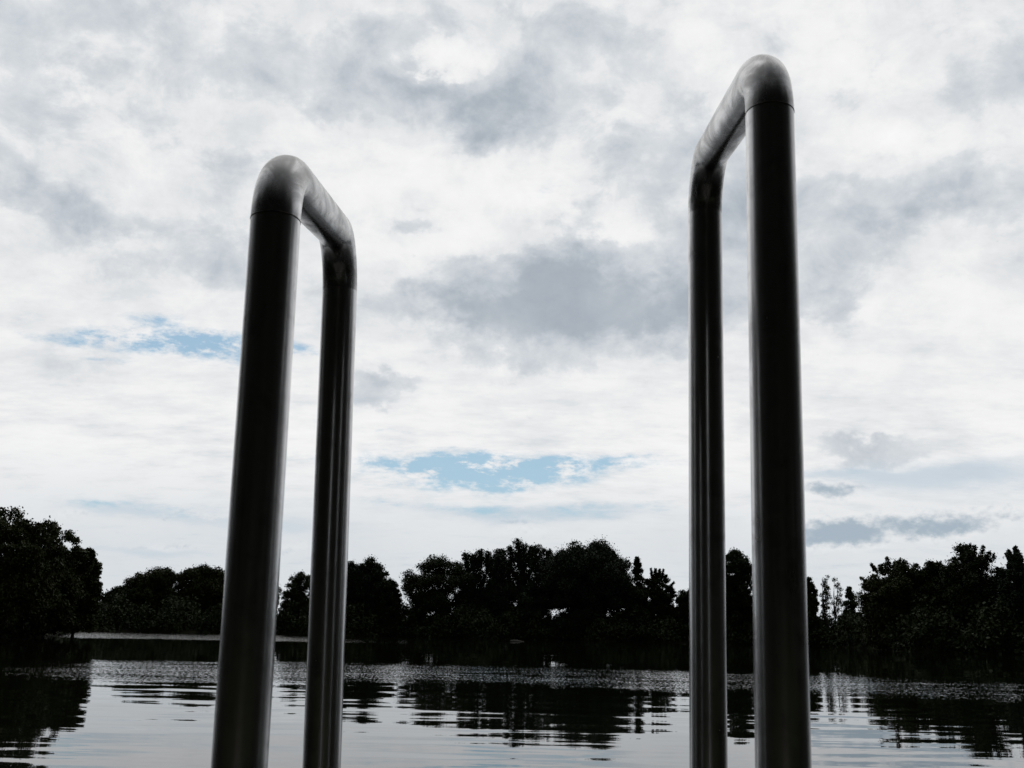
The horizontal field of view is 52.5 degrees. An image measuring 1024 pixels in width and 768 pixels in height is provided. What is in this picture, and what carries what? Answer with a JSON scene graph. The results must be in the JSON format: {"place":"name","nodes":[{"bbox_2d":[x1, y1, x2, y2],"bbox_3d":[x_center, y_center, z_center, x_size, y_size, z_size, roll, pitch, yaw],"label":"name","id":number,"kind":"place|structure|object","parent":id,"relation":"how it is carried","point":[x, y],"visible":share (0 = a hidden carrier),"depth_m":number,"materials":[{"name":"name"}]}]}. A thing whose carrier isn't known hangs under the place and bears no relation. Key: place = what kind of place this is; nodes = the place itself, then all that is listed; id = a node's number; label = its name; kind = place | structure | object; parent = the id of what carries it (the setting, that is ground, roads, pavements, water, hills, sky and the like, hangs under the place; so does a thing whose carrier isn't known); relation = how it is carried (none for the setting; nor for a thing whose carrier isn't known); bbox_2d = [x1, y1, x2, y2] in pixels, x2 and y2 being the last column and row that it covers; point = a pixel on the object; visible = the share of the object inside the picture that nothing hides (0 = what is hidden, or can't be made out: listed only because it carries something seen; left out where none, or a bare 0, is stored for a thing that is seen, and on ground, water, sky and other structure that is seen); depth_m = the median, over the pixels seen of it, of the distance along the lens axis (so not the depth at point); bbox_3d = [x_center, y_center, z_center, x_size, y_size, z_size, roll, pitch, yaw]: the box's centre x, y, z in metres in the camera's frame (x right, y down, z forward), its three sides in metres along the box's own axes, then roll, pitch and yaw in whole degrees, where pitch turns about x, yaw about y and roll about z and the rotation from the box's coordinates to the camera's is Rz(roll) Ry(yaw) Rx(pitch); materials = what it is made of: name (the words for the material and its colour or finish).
{"place":"outdoors","nodes":[
{"label":"outdoors","id":0,"kind":"place"},
{"bbox_2d":[1,626,1021,654],"bbox_3d":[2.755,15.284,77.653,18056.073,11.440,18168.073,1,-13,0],"label":"ground","id":1,"kind":"structure","parent":0,"point":[924,649],"depth_m":149.95,"materials":[{"name":"green plant"}]},
{"bbox_2d":[0,506,70,635],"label":"broad tree","id":2,"kind":"object","parent":1,"relation":"on","point":[28,571],"visible":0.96,"depth_m":80.34,"materials":[{"name":"green plant"}]},
{"bbox_2d":[21,528,88,636],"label":"broad tree","id":3,"kind":"object","parent":1,"relation":"on","point":[61,617],"visible":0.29,"depth_m":85.84,"materials":[{"name":"green plant"}]},
{"bbox_2d":[49,545,102,636],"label":"broad tree","id":4,"kind":"object","parent":1,"relation":"on","point":[91,571],"visible":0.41,"depth_m":89.32,"materials":[{"name":"green plant"}]},
{"bbox_2d":[99,584,144,622],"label":"bushy tree","id":5,"kind":"object","parent":1,"relation":"on","point":[127,591],"visible":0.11,"depth_m":155.18,"materials":[{"name":"green plant"}]},
{"bbox_2d":[122,565,183,618],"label":"rounded tree","id":6,"kind":"object","parent":1,"relation":"on","point":[154,587],"visible":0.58,"depth_m":157.43,"materials":[{"name":"green plant"}]},
{"bbox_2d":[175,562,224,625],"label":"rounded tree","id":7,"kind":"object","parent":1,"relation":"on","point":[204,585],"visible":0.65,"depth_m":159.61,"materials":[{"name":"green plant"}]},
{"bbox_2d":[278,585,282,602],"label":"rounded tree","id":8,"kind":"object","parent":1,"relation":"on","point":[279,591],"depth_m":166.52,"materials":[{"name":"green plant"}]},
{"bbox_2d":[278,569,309,626],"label":"open tree","id":9,"kind":"object","parent":1,"relation":"on","point":[297,591],"visible":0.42,"depth_m":160.02,"materials":[{"name":"green plant"}]},
{"bbox_2d":[346,554,389,630],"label":"rounded tree","id":10,"kind":"object","parent":1,"relation":"on","point":[366,579],"visible":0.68,"depth_m":162.46,"materials":[{"name":"green plant"}]},
{"bbox_2d":[374,577,402,632],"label":"bushy tree","id":11,"kind":"object","parent":1,"relation":"on","point":[388,607],"visible":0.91,"depth_m":160.27,"materials":[{"name":"green plant"}]},
{"bbox_2d":[399,554,476,627],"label":"open tree","id":12,"kind":"object","parent":1,"relation":"on","point":[435,583],"visible":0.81,"depth_m":162.50,"materials":[{"name":"green plant"}]},
{"bbox_2d":[455,548,509,623],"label":"open tree","id":13,"kind":"object","parent":1,"relation":"on","point":[476,563],"visible":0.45,"depth_m":167.04,"materials":[{"name":"green plant"}]},
{"bbox_2d":[0,592,1023,654],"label":"shore thicket","id":14,"kind":"object","parent":1,"relation":"on","point":[922,626],"visible":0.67,"depth_m":150.27,"materials":[{"name":"green plant"}]},
{"bbox_2d":[485,537,556,633],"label":"rounded tree","id":15,"kind":"object","parent":1,"relation":"on","point":[520,585],"visible":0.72,"depth_m":165.60,"materials":[{"name":"green plant"}]},
{"bbox_2d":[536,537,635,636],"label":"domed tree","id":16,"kind":"object","parent":1,"relation":"on","point":[595,575],"visible":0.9,"depth_m":160.63,"materials":[{"name":"green plant"}]},
{"bbox_2d":[630,556,647,599],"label":"slender tree","id":17,"kind":"object","parent":1,"relation":"on","point":[637,571],"visible":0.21,"depth_m":166.06,"materials":[{"name":"green plant"}]},
{"bbox_2d":[639,567,677,628],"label":"rounded tree","id":18,"kind":"object","parent":1,"relation":"on","point":[661,599],"visible":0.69,"depth_m":161.90,"materials":[{"name":"green plant"}]},
{"bbox_2d":[672,589,688,629],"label":"bushy tree","id":19,"kind":"object","parent":1,"relation":"on","point":[681,600],"visible":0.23,"depth_m":160.79,"materials":[{"name":"green plant"}]},
{"bbox_2d":[726,547,752,639],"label":"rounded tree","id":20,"kind":"object","parent":1,"relation":"on","point":[738,580],"visible":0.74,"depth_m":151.85,"materials":[{"name":"green plant"}]},
{"bbox_2d":[807,576,820,638],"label":"rounded tree","id":21,"kind":"object","parent":1,"relation":"on","point":[813,603],"visible":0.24,"depth_m":146.36,"materials":[{"name":"green plant"}]},
{"bbox_2d":[819,575,831,635],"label":"slender tree","id":22,"kind":"object","parent":1,"relation":"on","point":[824,611],"visible":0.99,"depth_m":144.49,"materials":[{"name":"green plant"}]},
{"bbox_2d":[824,577,843,625],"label":"slender tree","id":23,"kind":"object","parent":1,"relation":"on","point":[835,605],"visible":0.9,"depth_m":144.15,"materials":[{"name":"green plant"}]},
{"bbox_2d":[836,586,858,634],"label":"conical tree","id":24,"kind":"object","parent":1,"relation":"on","point":[849,604],"visible":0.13,"depth_m":141.30,"materials":[{"name":"green plant"}]},
{"bbox_2d":[851,556,933,649],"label":"spreading tree","id":25,"kind":"object","parent":1,"relation":"on","point":[886,598],"visible":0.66,"depth_m":116.33,"materials":[{"name":"green plant"}]},
{"bbox_2d":[906,558,952,613],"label":"rounded tree","id":26,"kind":"object","parent":1,"relation":"on","point":[929,583],"visible":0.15,"depth_m":116.06,"materials":[{"name":"green plant"}]},
{"bbox_2d":[928,542,1006,638],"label":"spreading tree","id":27,"kind":"object","parent":1,"relation":"on","point":[967,582],"visible":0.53,"depth_m":111.98,"materials":[{"name":"green plant"}]},
{"bbox_2d":[991,545,1023,647],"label":"spreading tree","id":28,"kind":"object","parent":1,"relation":"on","point":[1010,585],"visible":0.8,"depth_m":107.09,"materials":[{"name":"green plant"}]},
{"bbox_2d":[0,632,1023,767],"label":"water","id":29,"kind":"structure","parent":0,"point":[113,700],"depth_m":18.79,"materials":[{"name":"black liquid"}]},
{"bbox_2d":[0,0,1023,620],"label":"sky","id":30,"kind":"structure","parent":0,"point":[510,178],"materials":[{"name":"white"}]},
{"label":"jetty","id":31,"kind":"object","parent":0,"visible":0},
{"bbox_2d":[211,155,356,767],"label":"ladder handrail","id":32,"kind":"object","parent":31,"relation":"attached to","point":[291,194],"visible":1,"depth_m":0.99,"materials":[{"name":"metal"}]},
{"bbox_2d":[688,54,811,767],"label":"ladder handrail","id":33,"kind":"object","parent":31,"relation":"attached to","point":[755,107],"visible":1,"depth_m":1.02,"materials":[{"name":"metal"}]}
]}

